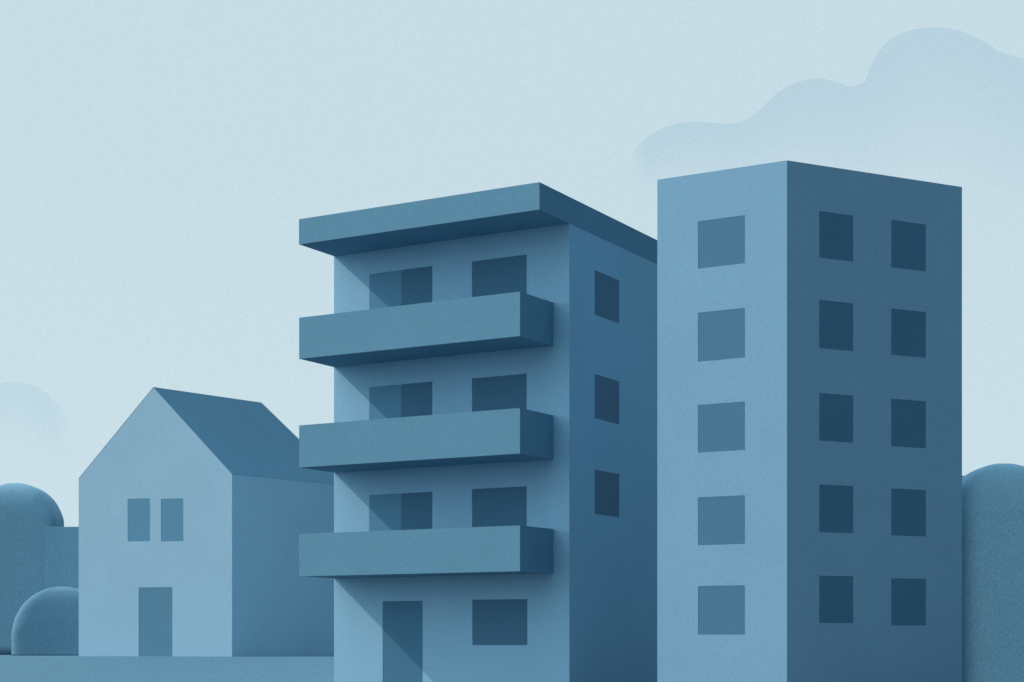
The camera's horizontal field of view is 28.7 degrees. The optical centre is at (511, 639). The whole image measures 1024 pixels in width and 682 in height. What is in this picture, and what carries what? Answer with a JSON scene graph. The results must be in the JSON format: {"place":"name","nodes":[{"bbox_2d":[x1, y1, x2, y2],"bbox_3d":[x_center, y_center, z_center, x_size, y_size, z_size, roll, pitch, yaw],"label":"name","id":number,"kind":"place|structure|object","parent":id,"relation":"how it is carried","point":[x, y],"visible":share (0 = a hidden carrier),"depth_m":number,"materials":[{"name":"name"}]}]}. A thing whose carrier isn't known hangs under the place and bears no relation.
{"place":"outdoors","nodes":[
{"label":"outdoors","id":0,"kind":"place"},
{"bbox_2d":[0,655,333,681],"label":"lawn","id":1,"kind":"structure","parent":0,"point":[164,669],"depth_m":68.95,"materials":[{"name":"blue"}]},
{"bbox_2d":[0,483,63,654],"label":"tree","id":2,"kind":"object","parent":1,"relation":"on","point":[28,513],"visible":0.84,"depth_m":79.22,"materials":[{"name":"blue plant"}]},
{"bbox_2d":[11,587,78,655],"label":"bush","id":3,"kind":"object","parent":1,"relation":"on","point":[46,622],"visible":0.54,"depth_m":75.45,"materials":[{"name":"blue plant"}]},
{"bbox_2d":[43,527,78,588],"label":"hedge","id":4,"kind":"object","parent":1,"relation":"on","point":[61,555],"visible":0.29,"depth_m":79.25,"materials":[{"name":"blue plant"}]},
{"bbox_2d":[78,387,333,656],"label":"gabled house","id":5,"kind":"structure","parent":0,"point":[199,513],"depth_m":72.27,"materials":[{"name":"blue paint"}]},
{"bbox_2d":[128,498,149,541],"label":"window","id":6,"kind":"structure","parent":5,"relation":"in","point":[138,509],"depth_m":72.20,"materials":[{"name":"blue glass"}]},
{"bbox_2d":[139,587,171,655],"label":"door","id":7,"kind":"structure","parent":5,"relation":"in","point":[155,603],"depth_m":71.99,"materials":[{"name":"paint"}]},
{"bbox_2d":[161,498,182,541],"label":"window","id":8,"kind":"structure","parent":5,"relation":"in","point":[171,509],"depth_m":71.78,"materials":[{"name":"blue glass"}]},
{"bbox_2d":[299,182,656,681],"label":"apartment block","id":9,"kind":"structure","parent":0,"point":[483,447],"depth_m":56.75,"materials":[{"name":"blue paint"}]},
{"bbox_2d":[369,266,431,308],"bbox_3d":[-3.230,-10.063,58.322,2.318,1.428,0.065,0,0,34],"label":"window","id":10,"kind":"structure","parent":9,"relation":"in","point":[407,286],"depth_m":58.30,"materials":[{"name":"blue glass"}]},
{"bbox_2d":[369,382,431,419],"bbox_3d":[-3.230,-6.731,58.322,2.318,1.428,0.065,0,0,34],"label":"window","id":11,"kind":"structure","parent":9,"relation":"in","point":[412,399],"depth_m":58.30,"materials":[{"name":"blue glass"}]},
{"bbox_2d":[369,492,431,530],"bbox_3d":[-3.230,-3.554,58.322,2.318,1.428,0.065,0,0,34],"label":"window","id":12,"kind":"structure","parent":9,"relation":"in","point":[400,511],"depth_m":58.30,"materials":[{"name":"blue glass"}]},
{"bbox_2d":[383,601,422,681],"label":"door","id":13,"kind":"structure","parent":9,"relation":"in","point":[402,620],"depth_m":58.25,"materials":[{"name":"paint"}]},
{"bbox_2d":[472,254,526,296],"bbox_3d":[-0.343,-10.038,56.354,1.880,1.428,0.062,0,0,34],"label":"window","id":14,"kind":"structure","parent":9,"relation":"in","point":[503,275],"depth_m":56.33,"materials":[{"name":"blue glass"}]},
{"bbox_2d":[472,374,526,411],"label":"window","id":15,"kind":"structure","parent":9,"relation":"in","point":[507,391],"depth_m":56.33,"materials":[{"name":"blue glass"}]},
{"bbox_2d":[472,486,526,526],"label":"window","id":16,"kind":"structure","parent":9,"relation":"in","point":[505,506],"depth_m":56.33,"materials":[{"name":"blue glass"}]},
{"bbox_2d":[472,599,526,644],"bbox_3d":[-0.329,-0.490,56.345,1.890,1.298,0.062,0,0,34],"label":"window","id":17,"kind":"structure","parent":9,"relation":"in","point":[494,621],"depth_m":56.33,"materials":[{"name":"blue glass"}]},
{"bbox_2d":[595,270,618,322],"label":"window","id":18,"kind":"structure","parent":9,"relation":"in","point":[606,287],"depth_m":57.40,"materials":[{"name":"blue glass"}]},
{"bbox_2d":[595,374,618,423],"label":"window","id":19,"kind":"structure","parent":9,"relation":"in","point":[606,389],"depth_m":57.40,"materials":[{"name":"blue glass"}]},
{"bbox_2d":[595,470,618,516],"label":"window","id":20,"kind":"structure","parent":9,"relation":"in","point":[606,483],"depth_m":57.40,"materials":[{"name":"blue glass"}]},
{"bbox_2d":[0,0,1023,526],"label":"sky","id":21,"kind":"structure","parent":0,"point":[162,161],"materials":[{"name":"blue"}]},
{"bbox_2d":[657,160,961,681],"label":"tower block","id":22,"kind":"structure","parent":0,"point":[809,422],"depth_m":51.72,"materials":[{"name":"blue paint"}]},
{"bbox_2d":[698,215,744,268],"bbox_3d":[5.417,-10.246,51.586,1.377,1.237,0.062,0,0,34],"label":"window","id":23,"kind":"structure","parent":22,"relation":"in","point":[721,242],"depth_m":51.56,"materials":[{"name":"blue glass"}]},
{"bbox_2d":[698,308,744,361],"bbox_3d":[5.417,-7.853,51.586,1.377,1.280,0.062,0,0,34],"label":"window","id":24,"kind":"structure","parent":22,"relation":"in","point":[721,334],"depth_m":51.56,"materials":[{"name":"blue glass"}]},
{"bbox_2d":[698,402,744,452],"bbox_3d":[5.417,-5.473,51.586,1.377,1.245,0.062,0,0,34],"label":"window","id":25,"kind":"structure","parent":22,"relation":"in","point":[721,427],"depth_m":51.56,"materials":[{"name":"blue glass"}]},
{"bbox_2d":[698,495,744,544],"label":"window","id":26,"kind":"structure","parent":22,"relation":"in","point":[721,519],"depth_m":51.56,"materials":[{"name":"blue glass"}]},
{"bbox_2d":[698,585,744,634],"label":"window","id":27,"kind":"structure","parent":22,"relation":"in","point":[721,609],"depth_m":51.56,"materials":[{"name":"blue glass"}]},
{"bbox_2d":[819,211,852,261],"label":"window","id":28,"kind":"structure","parent":22,"relation":"in","point":[835,230],"depth_m":51.30,"materials":[{"name":"blue glass"}]},
{"bbox_2d":[819,300,852,350],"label":"window","id":29,"kind":"structure","parent":22,"relation":"in","point":[835,318],"depth_m":51.30,"materials":[{"name":"blue glass"}]},
{"bbox_2d":[819,393,852,442],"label":"window","id":30,"kind":"structure","parent":22,"relation":"in","point":[835,410],"depth_m":51.30,"materials":[{"name":"blue glass"}]},
{"bbox_2d":[819,485,852,532],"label":"window","id":31,"kind":"structure","parent":22,"relation":"in","point":[835,501],"depth_m":51.30,"materials":[{"name":"blue glass"}]},
{"bbox_2d":[819,576,852,622],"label":"window","id":32,"kind":"structure","parent":22,"relation":"in","point":[835,592],"depth_m":51.31,"materials":[{"name":"blue glass"}]},
{"bbox_2d":[891,220,925,270],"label":"window","id":33,"kind":"structure","parent":22,"relation":"in","point":[908,240],"depth_m":52.53,"materials":[{"name":"blue glass"}]},
{"bbox_2d":[891,309,925,357],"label":"window","id":34,"kind":"structure","parent":22,"relation":"in","point":[908,328],"depth_m":52.53,"materials":[{"name":"blue glass"}]},
{"bbox_2d":[891,399,925,447],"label":"window","id":35,"kind":"structure","parent":22,"relation":"in","point":[908,417],"depth_m":52.53,"materials":[{"name":"blue glass"}]},
{"bbox_2d":[891,489,925,536],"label":"window","id":36,"kind":"structure","parent":22,"relation":"in","point":[908,506],"depth_m":52.53,"materials":[{"name":"blue glass"}]},
{"bbox_2d":[891,578,925,624],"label":"window","id":37,"kind":"structure","parent":22,"relation":"in","point":[908,596],"depth_m":52.53,"materials":[{"name":"blue glass"}]},
{"bbox_2d":[962,463,1023,681],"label":"tree","id":38,"kind":"object","parent":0,"point":[992,572],"visible":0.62,"depth_m":53.84,"materials":[{"name":"blue plant"}]}
]}

